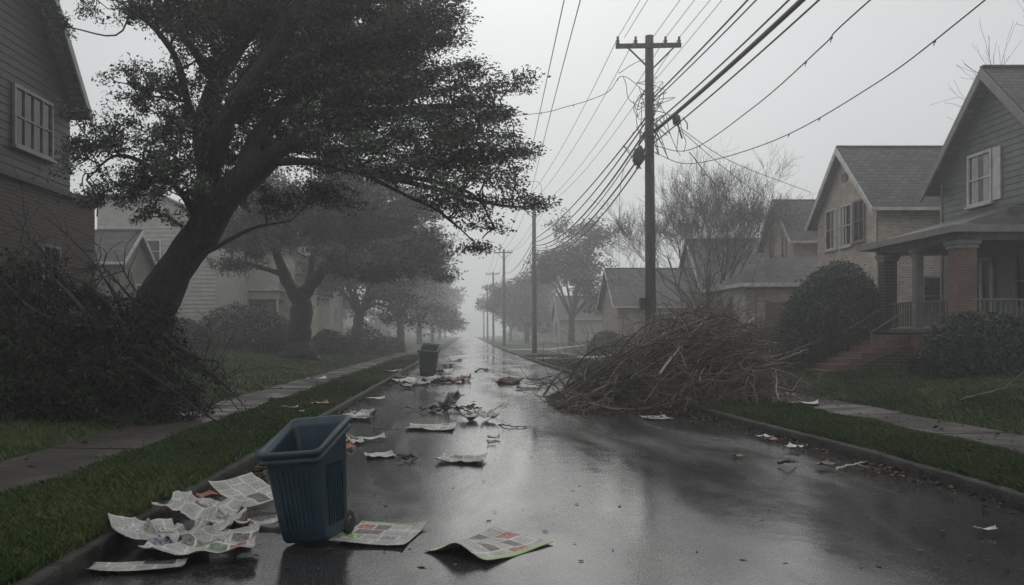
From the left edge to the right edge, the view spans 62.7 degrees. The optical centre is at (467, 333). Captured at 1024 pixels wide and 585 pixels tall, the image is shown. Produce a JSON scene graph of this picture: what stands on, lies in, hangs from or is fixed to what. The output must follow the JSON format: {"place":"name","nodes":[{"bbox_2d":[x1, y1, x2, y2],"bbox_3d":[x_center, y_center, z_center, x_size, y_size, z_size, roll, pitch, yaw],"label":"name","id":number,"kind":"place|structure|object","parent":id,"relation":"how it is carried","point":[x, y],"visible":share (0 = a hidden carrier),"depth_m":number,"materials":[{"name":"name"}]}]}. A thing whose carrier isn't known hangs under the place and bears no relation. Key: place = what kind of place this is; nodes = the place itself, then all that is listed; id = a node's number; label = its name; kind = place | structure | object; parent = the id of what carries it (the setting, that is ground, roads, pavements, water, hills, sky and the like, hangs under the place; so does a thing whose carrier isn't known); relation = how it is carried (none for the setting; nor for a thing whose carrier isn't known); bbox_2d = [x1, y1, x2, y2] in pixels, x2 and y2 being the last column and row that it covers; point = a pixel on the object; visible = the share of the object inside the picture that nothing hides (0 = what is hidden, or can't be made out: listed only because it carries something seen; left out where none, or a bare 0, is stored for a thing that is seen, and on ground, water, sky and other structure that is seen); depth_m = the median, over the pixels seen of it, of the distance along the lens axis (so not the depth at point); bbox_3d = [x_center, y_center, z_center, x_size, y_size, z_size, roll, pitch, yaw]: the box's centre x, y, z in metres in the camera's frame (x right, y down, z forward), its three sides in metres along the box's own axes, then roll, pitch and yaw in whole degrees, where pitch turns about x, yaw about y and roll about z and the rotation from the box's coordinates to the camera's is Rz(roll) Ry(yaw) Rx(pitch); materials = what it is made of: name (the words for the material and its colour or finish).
{"place":"outdoors","nodes":[
{"label":"outdoors","id":0,"kind":"place"},
{"bbox_2d":[0,341,445,491],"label":"sidewalk","id":1,"kind":"structure","parent":0,"point":[54,461],"depth_m":11.80,"materials":[{"name":"concrete"}]},
{"bbox_2d":[0,335,460,501],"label":"lawn","id":2,"kind":"structure","parent":0,"point":[410,342],"depth_m":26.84,"materials":[{"name":"plant"}]},
{"bbox_2d":[0,0,99,371],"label":"dark house","id":3,"kind":"structure","parent":2,"relation":"on","point":[38,71],"depth_m":21.38,"materials":[{"name":"grey wood"}]},
{"bbox_2d":[11,82,56,163],"bbox_3d":[-10.920,-5.270,21.150,0.130,1.570,2.010,0,0,0],"label":"window","id":4,"kind":"structure","parent":3,"relation":"in","point":[32,114],"depth_m":21.10,"materials":[{"name":"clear glass"}]},
{"bbox_2d":[41,243,62,310],"bbox_3d":[-10.890,-1.470,21.950,0.130,1.700,1.040,0,0,0],"label":"window","id":5,"kind":"structure","parent":3,"relation":"in","point":[48,246],"depth_m":21.92,"materials":[{"name":"grey glass"}]},
{"bbox_2d":[95,229,156,345],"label":"stone cottage","id":6,"kind":"structure","parent":2,"relation":"on","point":[144,263],"depth_m":39.26,"materials":[{"name":"grey"}]},
{"bbox_2d":[0,160,288,428],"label":"brush mound","id":7,"kind":"object","parent":2,"relation":"on","point":[28,352],"visible":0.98,"depth_m":14.60,"materials":[{"name":"brown plant"}]},
{"bbox_2d":[92,191,249,342],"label":"tall house","id":8,"kind":"structure","parent":2,"relation":"on","point":[207,287],"depth_m":52.00,"materials":[{"name":"paint"}]},
{"bbox_2d":[147,239,160,262],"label":"window","id":9,"kind":"structure","parent":8,"relation":"in","point":[155,244],"depth_m":51.96,"materials":[{"name":"grey glass"}]},
{"bbox_2d":[172,316,214,349],"bbox_3d":[-13.919,0.119,40.019,3.489,1.944,2.391,0,0,-20],"label":"hedge bush","id":10,"kind":"object","parent":2,"relation":"on","point":[193,329],"visible":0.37,"depth_m":39.76,"materials":[{"name":"green plant"}]},
{"bbox_2d":[0,354,418,584],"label":"grass","id":11,"kind":"structure","parent":2,"relation":"on","point":[92,496],"depth_m":8.60,"materials":[{"name":"plant"}]},
{"bbox_2d":[192,300,288,351],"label":"rounded hedge bush","id":12,"kind":"object","parent":2,"relation":"on","point":[245,326],"visible":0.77,"depth_m":45.23,"materials":[{"name":"green plant"}]},
{"bbox_2d":[235,218,316,341],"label":"brick house","id":13,"kind":"structure","parent":2,"relation":"on","point":[266,290],"depth_m":60.95,"materials":[{"name":"grey"}]},
{"bbox_2d":[254,302,275,323],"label":"window","id":14,"kind":"structure","parent":13,"relation":"in","point":[270,305],"depth_m":60.95,"materials":[{"name":"grey glass"}]},
{"bbox_2d":[31,0,566,407],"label":"leaning tree","id":15,"kind":"object","parent":2,"relation":"on","point":[350,70],"visible":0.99,"depth_m":16.21,"materials":[{"name":"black plant"}]},
{"bbox_2d":[317,270,346,340],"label":"house","id":16,"kind":"structure","parent":2,"relation":"on","point":[330,314],"depth_m":76.86,"materials":[{"name":"paint"}]},
{"bbox_2d":[205,157,465,360],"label":"broad tree","id":17,"kind":"object","parent":2,"relation":"on","point":[351,245],"visible":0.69,"depth_m":40.79,"materials":[{"name":"grey plant"}]},
{"bbox_2d":[311,328,359,355],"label":"hedge bush","id":18,"kind":"object","parent":2,"relation":"on","point":[333,342],"visible":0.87,"depth_m":51.29,"materials":[{"name":"green plant"}]},
{"bbox_2d":[327,236,384,324],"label":"street tree","id":19,"kind":"object","parent":2,"relation":"on","point":[345,305],"visible":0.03,"depth_m":90.17,"materials":[{"name":"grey plant"}]},
{"bbox_2d":[290,225,437,349],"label":"street tree","id":20,"kind":"object","parent":2,"relation":"on","point":[327,285],"visible":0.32,"depth_m":61.01,"materials":[{"name":"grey plant"}]},
{"bbox_2d":[341,322,392,355],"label":"hedge bush","id":21,"kind":"object","parent":2,"relation":"on","point":[368,345],"visible":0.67,"depth_m":56.63,"materials":[{"name":"green plant"}]},
{"bbox_2d":[372,334,406,352],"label":"hedge bush","id":22,"kind":"object","parent":2,"relation":"on","point":[398,345],"visible":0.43,"depth_m":65.74,"materials":[{"name":"green plant"}]},
{"bbox_2d":[349,226,466,345],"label":"street tree","id":23,"kind":"object","parent":2,"relation":"on","point":[400,332],"visible":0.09,"depth_m":84.62,"materials":[{"name":"grey plant"}]},
{"bbox_2d":[378,266,467,343],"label":"street tree","id":24,"kind":"object","parent":2,"relation":"on","point":[419,334],"visible":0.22,"depth_m":113.58,"materials":[{"name":"grey plant"}]},
{"bbox_2d":[416,268,468,341],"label":"street tree","id":25,"kind":"object","parent":2,"relation":"on","point":[447,289],"visible":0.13,"depth_m":145.64,"materials":[{"name":"grey plant"}]},
{"bbox_2d":[418,287,468,339],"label":"street tree","id":26,"kind":"object","parent":2,"relation":"on","point":[454,301],"visible":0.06,"depth_m":189.66,"materials":[{"name":"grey plant"}]},
{"bbox_2d":[343,291,572,337],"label":"distant woods","id":27,"kind":"object","parent":2,"relation":"on","point":[390,330],"visible":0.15,"depth_m":178.03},
{"bbox_2d":[59,0,1023,458],"label":"sky","id":28,"kind":"structure","parent":0,"point":[883,35],"materials":[{"name":"grey"}]},
{"bbox_2d":[69,337,1023,584],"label":"road","id":29,"kind":"structure","parent":0,"point":[659,527],"depth_m":8.02,"materials":[{"name":"asphalt"}]},
{"bbox_2d":[84,557,187,570],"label":"newspaper","id":30,"kind":"object","parent":29,"relation":"on","point":[130,566],"visible":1,"depth_m":6.07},
{"bbox_2d":[124,518,215,543],"bbox_3d":[-2.395,1.575,6.721,0.568,0.220,0.453,0,0,23],"label":"newspaper","id":31,"kind":"object","parent":29,"relation":"on","point":[151,527],"visible":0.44,"depth_m":6.68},
{"bbox_2d":[139,523,259,554],"bbox_3d":[-2.042,1.594,6.465,0.824,0.111,0.630,0,0,-9],"label":"newspaper","id":32,"kind":"object","parent":29,"relation":"on","point":[208,538],"visible":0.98,"depth_m":6.46,"materials":[{"name":"paper"}]},
{"bbox_2d":[108,513,181,542],"bbox_3d":[-2.567,1.528,6.630,0.519,0.180,0.561,0,0,-28],"label":"newspaper","id":33,"kind":"object","parent":32,"relation":"on","point":[129,527],"visible":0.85,"depth_m":6.67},
{"bbox_2d":[195,503,250,530],"bbox_3d":[-2.081,1.579,7.085,0.476,0.201,0.416,0,0,-22],"label":"newspaper","id":34,"kind":"object","parent":29,"relation":"on","point":[235,520],"visible":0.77,"depth_m":7.15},
{"bbox_2d":[150,490,245,520],"bbox_3d":[-2.375,1.531,7.421,0.682,0.185,0.488,0,0,10],"label":"newspaper","id":35,"kind":"object","parent":34,"relation":"on","point":[189,505],"visible":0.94,"depth_m":7.39,"materials":[{"name":"paper"}]},
{"bbox_2d":[10,337,461,584],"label":"kerb","id":36,"kind":"structure","parent":29,"relation":"on","point":[67,568],"depth_m":6.57,"materials":[{"name":"concrete"}]},
{"bbox_2d":[208,472,272,506],"bbox_3d":[-2.186,1.548,8.348,0.620,0.209,0.520,0,0,40],"label":"newspaper","id":37,"kind":"object","parent":29,"relation":"on","point":[251,488],"visible":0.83,"depth_m":8.37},
{"bbox_2d":[196,490,218,497],"bbox_3d":[-2.522,1.558,8.111,0.187,0.061,0.165,0,0,-30],"label":"coloured wrapper","id":38,"kind":"object","parent":37,"relation":"on","point":[209,494],"visible":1,"depth_m":8.08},
{"bbox_2d":[247,515,277,525],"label":"newspaper","id":39,"kind":"object","parent":29,"relation":"on","point":[271,519],"visible":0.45,"depth_m":7.46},
{"bbox_2d":[173,365,418,523],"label":"fallen leaves","id":40,"kind":"object","parent":29,"relation":"on","point":[257,468],"visible":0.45,"depth_m":17.96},
{"bbox_2d":[255,414,354,542],"bbox_3d":[-1.284,1.205,6.875,0.588,0.992,0.704,-6,0,18],"label":"wheeled bin","id":41,"kind":"object","parent":29,"relation":"on","point":[303,461],"visible":1,"depth_m":6.66,"materials":[{"name":"blue plastic"}]},
{"bbox_2d":[348,432,386,439],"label":"newspaper","id":42,"kind":"object","parent":29,"relation":"on","point":[382,435],"visible":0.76,"depth_m":13.29,"materials":[{"name":"white paper"}]},
{"bbox_2d":[331,520,426,544],"bbox_3d":[-0.726,1.658,7.004,0.600,0.059,0.760,0,0,12],"label":"newspaper","id":43,"kind":"object","parent":29,"relation":"on","point":[373,533],"visible":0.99,"depth_m":7.04,"materials":[{"name":"paper"}]},
{"bbox_2d":[364,450,395,457],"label":"newspaper","id":44,"kind":"object","parent":29,"relation":"on","point":[383,454],"visible":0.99,"depth_m":11.61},
{"bbox_2d":[417,343,440,376],"bbox_3d":[-1.504,1.034,32.266,0.783,1.322,0.939,4,1,8],"label":"wheeled bin","id":45,"kind":"object","parent":29,"relation":"on","point":[428,353],"visible":0.94,"depth_m":31.93,"materials":[{"name":"grey plastic"}]},
{"bbox_2d":[404,422,456,429],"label":"newspaper","id":46,"kind":"object","parent":29,"relation":"on","point":[444,426],"visible":1,"depth_m":15.03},
{"bbox_2d":[406,401,482,411],"bbox_3d":[-0.511,1.591,18.189,1.808,0.190,0.946,0,0,0],"label":"leaf clump","id":47,"kind":"object","parent":29,"relation":"on","point":[456,408],"visible":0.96,"depth_m":18.14,"materials":[{"name":"brown plant"}]},
{"bbox_2d":[437,390,463,408],"bbox_3d":[-0.364,1.425,18.154,0.480,0.387,0.427,0,0,-43],"label":"plastic shard","id":48,"kind":"object","parent":47,"relation":"on","point":[451,398],"visible":0.98,"depth_m":18.16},
{"bbox_2d":[434,452,487,462],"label":"newspaper","id":49,"kind":"object","parent":29,"relation":"on","point":[463,458],"visible":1,"depth_m":11.10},
{"bbox_2d":[458,407,500,420],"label":"newspaper","id":50,"kind":"object","parent":29,"relation":"on","point":[491,413],"visible":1,"depth_m":16.24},
{"bbox_2d":[425,527,552,559],"bbox_3d":[0.174,1.626,6.608,0.620,0.124,0.860,0,0,40],"label":"newspaper","id":51,"kind":"object","parent":29,"relation":"on","point":[492,543],"visible":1,"depth_m":6.61,"materials":[{"name":"paper"}]},
{"bbox_2d":[494,376,522,384],"bbox_3d":[1.373,1.541,27.908,0.854,0.297,0.763,0,0,-21],"label":"crumpled bag","id":52,"kind":"object","parent":29,"relation":"on","point":[508,380],"visible":0.94,"depth_m":27.70,"materials":[{"name":"brown paper"}]},
{"bbox_2d":[118,307,1008,568],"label":"fallen leaves","id":53,"kind":"object","parent":29,"relation":"on","point":[454,564],"depth_m":7.71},
{"bbox_2d":[501,263,850,413],"bbox_3d":[4.521,0.092,19.949,7.758,3.650,7.564,0,0,-22],"label":"branch heap","id":54,"kind":"object","parent":29,"relation":"on","point":[639,376],"visible":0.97,"depth_m":19.01,"materials":[{"name":"wood"}]},
{"bbox_2d":[657,318,754,407],"bbox_3d":[5.454,0.642,18.985,2.823,2.061,0.402,0,0,-28],"label":"fallen branch","id":55,"kind":"object","parent":54,"relation":"on","point":[749,321],"visible":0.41,"depth_m":18.98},
{"bbox_2d":[476,337,1023,510],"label":"kerb","id":56,"kind":"structure","parent":29,"relation":"on","point":[979,487],"depth_m":10.84,"materials":[{"name":"concrete"}]},
{"bbox_2d":[558,343,1023,519],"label":"fallen leaves","id":57,"kind":"object","parent":29,"relation":"on","point":[695,412],"depth_m":14.79,"materials":[{"name":"plant"}]},
{"bbox_2d":[477,335,1023,479],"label":"lawn","id":58,"kind":"structure","parent":0,"point":[546,342],"depth_m":66.22,"materials":[{"name":"plant"}]},
{"bbox_2d":[486,272,497,342],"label":"utility pole","id":59,"kind":"object","parent":58,"relation":"on","point":[493,327],"visible":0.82,"depth_m":142.88,"materials":[{"name":"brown wood"}]},
{"bbox_2d":[494,249,512,345],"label":"utility pole","id":60,"kind":"object","parent":58,"relation":"on","point":[504,319],"visible":0.88,"depth_m":104.84,"materials":[{"name":"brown wood"}]},
{"bbox_2d":[475,281,545,340],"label":"misty tree","id":61,"kind":"object","parent":58,"relation":"on","point":[508,323],"visible":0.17,"depth_m":163.71,"materials":[{"name":"grey plant"}]},
{"bbox_2d":[476,265,565,343],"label":"misty tree","id":62,"kind":"object","parent":58,"relation":"on","point":[545,294],"visible":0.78,"depth_m":120.71,"materials":[{"name":"grey plant"}]},
{"bbox_2d":[519,203,547,352],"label":"utility pole","id":63,"kind":"object","parent":58,"relation":"on","point":[534,315],"visible":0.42,"depth_m":67.85,"materials":[{"name":"brown wood"}]},
{"bbox_2d":[522,0,564,192],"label":"overhead wire","id":64,"kind":"object","parent":63,"relation":"attached to","point":[548,72],"visible":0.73,"depth_m":26.36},
{"bbox_2d":[528,0,580,202],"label":"overhead wire","id":65,"kind":"object","parent":63,"relation":"attached to","point":[559,78],"visible":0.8,"depth_m":26.83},
{"bbox_2d":[522,208,626,345],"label":"misty tree","id":66,"kind":"object","parent":58,"relation":"on","point":[571,264],"visible":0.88,"depth_m":83.06,"materials":[{"name":"grey plant"}]},
{"bbox_2d":[550,296,601,342],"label":"house","id":67,"kind":"structure","parent":58,"relation":"on","point":[559,318],"depth_m":100.00,"materials":[{"name":"paint"}]},
{"bbox_2d":[615,34,681,337],"bbox_3d":[6.360,-4.353,29.593,2.310,12.394,0.625,0,0,0],"label":"utility pole","id":68,"kind":"object","parent":58,"relation":"on","point":[649,45],"visible":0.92,"depth_m":29.55,"materials":[{"name":"brown wood"}]},
{"bbox_2d":[394,76,643,124],"bbox_3d":[0.192,-8.818,33.860,14.888,0.985,0.590,0,0,36],"label":"overhead wire","id":69,"kind":"object","parent":68,"relation":"attached to","point":[577,103],"visible":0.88,"depth_m":30.68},
{"bbox_2d":[533,148,644,250],"bbox_3d":[5.805,-6.148,48.850,0.072,1.565,38.322,0,0,-2],"label":"overhead cable","id":70,"kind":"object","parent":68,"relation":"attached to","point":[628,172],"visible":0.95,"depth_m":38.84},
{"bbox_2d":[533,123,644,242],"bbox_3d":[5.805,-7.025,48.850,0.060,1.002,38.318,0,0,-2],"label":"overhead cable","id":71,"kind":"object","parent":68,"relation":"attached to","point":[599,185],"visible":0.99,"depth_m":38.09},
{"bbox_2d":[533,119,644,239],"bbox_3d":[5.805,-7.387,48.850,0.060,0.577,38.316,0,0,-2],"label":"overhead cable","id":72,"kind":"object","parent":68,"relation":"attached to","point":[596,178],"visible":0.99,"depth_m":38.83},
{"bbox_2d":[533,157,644,254],"bbox_3d":[5.805,-5.847,48.850,0.060,1.758,38.321,0,0,-2],"label":"overhead cable","id":73,"kind":"object","parent":68,"relation":"attached to","point":[599,217],"visible":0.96,"depth_m":38.15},
{"bbox_2d":[534,131,644,245],"bbox_3d":[5.805,-6.600,48.850,0.076,1.265,38.321,0,0,-2],"label":"overhead cable","id":74,"kind":"object","parent":68,"relation":"attached to","point":[619,169],"visible":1,"depth_m":37.81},
{"bbox_2d":[535,137,644,247],"bbox_3d":[5.805,-6.375,48.850,0.044,1.387,38.318,0,0,-2],"label":"overhead cable","id":75,"kind":"object","parent":68,"relation":"attached to","point":[596,205],"visible":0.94,"depth_m":39.03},
{"bbox_2d":[623,128,649,168],"bbox_3d":[5.901,-6.527,29.507,0.964,1.474,0.436,0,0,0],"label":"splice case","id":76,"kind":"object","parent":68,"relation":"attached to","point":[639,154],"visible":1,"depth_m":29.37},
{"bbox_2d":[618,59,685,158],"bbox_3d":[6.473,-7.860,29.477,2.381,3.546,0.579,0,0,0],"label":"wire tangle","id":77,"kind":"object","parent":68,"relation":"attached to","point":[649,109],"visible":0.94,"depth_m":29.41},
{"bbox_2d":[653,0,748,96],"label":"overhead cable","id":78,"kind":"object","parent":68,"relation":"attached to","point":[706,43],"visible":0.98,"depth_m":23.73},
{"bbox_2d":[654,0,756,101],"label":"overhead cable","id":79,"kind":"object","parent":68,"relation":"attached to","point":[706,49],"visible":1,"depth_m":23.47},
{"bbox_2d":[653,0,789,124],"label":"overhead cable","id":80,"kind":"object","parent":68,"relation":"attached to","point":[749,37],"visible":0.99,"depth_m":21.80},
{"bbox_2d":[653,0,805,132],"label":"overhead cable","id":81,"kind":"object","parent":68,"relation":"attached to","point":[772,27],"visible":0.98,"depth_m":21.04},
{"bbox_2d":[654,0,819,142],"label":"overhead cable","id":82,"kind":"object","parent":68,"relation":"attached to","point":[779,35],"visible":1,"depth_m":20.41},
{"bbox_2d":[653,0,870,151],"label":"overhead wire","id":83,"kind":"object","parent":68,"relation":"attached to","point":[831,37],"visible":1,"depth_m":17.30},
{"bbox_2d":[653,0,985,164],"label":"overhead wire","id":84,"kind":"object","parent":68,"relation":"attached to","point":[934,41],"visible":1,"depth_m":18.36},
{"bbox_2d":[596,268,711,343],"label":"house","id":85,"kind":"structure","parent":58,"relation":"on","point":[615,301],"depth_m":62.62,"materials":[{"name":"brick"}]},
{"bbox_2d":[577,137,817,331],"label":"bare tree","id":86,"kind":"object","parent":58,"relation":"on","point":[757,214],"visible":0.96,"depth_m":44.71,"materials":[{"name":"grey plant"}]},
{"bbox_2d":[678,238,763,292],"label":"house","id":87,"kind":"structure","parent":58,"relation":"on","point":[747,265],"depth_m":64.01,"materials":[{"name":"brick"}]},
{"bbox_2d":[703,199,817,350],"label":"brick house","id":88,"kind":"structure","parent":58,"relation":"on","point":[775,278],"depth_m":41.61,"materials":[{"name":"grey"}]},
{"bbox_2d":[781,230,786,256],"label":"window","id":89,"kind":"structure","parent":88,"relation":"in","point":[783,247],"depth_m":50.41,"materials":[{"name":"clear glass"}]},
{"bbox_2d":[765,302,816,350],"bbox_3d":[15.500,-0.150,39.970,2.600,2.700,0.040,0,0,0],"label":"garage door","id":90,"kind":"structure","parent":88,"relation":"in","point":[772,311],"depth_m":39.95,"materials":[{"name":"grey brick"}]},
{"bbox_2d":[742,320,802,374],"bbox_3d":[9.758,0.658,26.916,2.124,2.291,1.953,0,0,0],"label":"twiggy shrub","id":91,"kind":"object","parent":58,"relation":"on","point":[783,365],"visible":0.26,"depth_m":26.78,"materials":[{"name":"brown plant"}]},
{"bbox_2d":[523,354,1023,490],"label":"grass","id":92,"kind":"structure","parent":58,"relation":"on","point":[915,445],"depth_m":11.98,"materials":[{"name":"plant"}]},
{"bbox_2d":[582,351,1023,435],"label":"grass","id":93,"kind":"structure","parent":58,"relation":"on","point":[902,401],"depth_m":18.00,"materials":[{"name":"plant"}]},
{"bbox_2d":[587,329,629,353],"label":"hedge bush","id":94,"kind":"object","parent":93,"relation":"on","point":[598,336],"visible":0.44,"depth_m":57.42,"materials":[{"name":"green plant"}]},
{"bbox_2d":[774,255,889,367],"bbox_3d":[12.227,-0.544,28.207,4.334,4.162,3.799,0,0,0],"label":"round bush","id":95,"kind":"object","parent":58,"relation":"on","point":[825,287],"visible":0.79,"depth_m":27.23,"materials":[{"name":"green plant"}]},
{"bbox_2d":[805,145,942,348],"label":"brick house","id":96,"kind":"structure","parent":58,"relation":"on","point":[867,194],"depth_m":34.76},
{"bbox_2d":[823,208,837,252],"bbox_3d":[16.240,-4.620,37.550,0.130,1.870,1.260,0,0,0],"label":"window","id":97,"kind":"structure","parent":96,"relation":"in","point":[830,215],"depth_m":37.52,"materials":[{"name":"clear glass"}]},
{"bbox_2d":[838,202,852,248],"bbox_3d":[16.240,-4.620,36.050,0.130,1.870,1.210,0,0,0],"label":"window","id":98,"kind":"structure","parent":96,"relation":"in","point":[845,211],"depth_m":36.02,"materials":[{"name":"clear glass"}]},
{"bbox_2d":[851,198,865,244],"bbox_3d":[16.240,-4.670,34.850,0.130,1.820,1.110,0,0,0],"label":"window","id":99,"kind":"structure","parent":96,"relation":"in","point":[859,207],"depth_m":34.82,"materials":[{"name":"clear glass"}]},
{"bbox_2d":[924,276,939,316],"bbox_3d":[18.600,-1.470,33.290,1.160,1.620,0.130,0,0,0],"label":"window","id":100,"kind":"structure","parent":96,"relation":"in","point":[931,283],"depth_m":33.33,"materials":[{"name":"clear glass"}]},
{"bbox_2d":[804,65,1023,373],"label":"porch house","id":101,"kind":"structure","parent":58,"relation":"on","point":[974,238],"depth_m":25.00,"materials":[{"name":"grey paint"}]},
{"bbox_2d":[964,148,993,209],"bbox_3d":[15.820,-4.770,25.950,0.130,1.690,1.330,0,0,0],"label":"window","id":102,"kind":"structure","parent":101,"relation":"in","point":[980,164],"depth_m":25.93,"materials":[{"name":"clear glass"}]},
{"bbox_2d":[977,256,993,320],"bbox_3d":[15.840,-1.250,25.850,0.080,2.200,1.140,0,0,0],"label":"door","id":103,"kind":"structure","parent":101,"relation":"in","point":[985,265],"depth_m":25.66,"materials":[{"name":"paint"}]},
{"bbox_2d":[1012,251,1023,312],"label":"window","id":104,"kind":"structure","parent":101,"relation":"in","point":[1018,257],"depth_m":24.14,"materials":[{"name":"clear glass"}]},
{"bbox_2d":[905,347,968,375],"bbox_3d":[12.047,0.721,21.514,1.555,0.934,1.238,0,0,42],"label":"porch shrub","id":105,"kind":"object","parent":58,"relation":"on","point":[912,365],"visible":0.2,"depth_m":21.65,"materials":[{"name":"green plant"}]},
{"bbox_2d":[917,306,1023,375],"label":"porch shrub","id":106,"kind":"object","parent":58,"relation":"on","point":[945,338],"visible":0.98,"depth_m":20.07,"materials":[{"name":"green plant"}]},
{"bbox_2d":[932,1,1023,119],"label":"bare tree","id":107,"kind":"object","parent":58,"relation":"on","point":[983,60],"visible":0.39,"depth_m":34.27,"materials":[{"name":"grey plant"}]},
{"bbox_2d":[960,372,1023,401],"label":"fallen branch","id":108,"kind":"object","parent":58,"relation":"on","point":[981,394],"visible":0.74,"depth_m":15.39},
{"bbox_2d":[516,344,1023,453],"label":"sidewalk","id":109,"kind":"structure","parent":0,"point":[975,433],"depth_m":13.97,"materials":[{"name":"concrete"}]},
{"bbox_2d":[0,349,1023,527],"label":"fallen leaves","id":110,"kind":"object","parent":109,"relation":"on","point":[935,426],"depth_m":16.12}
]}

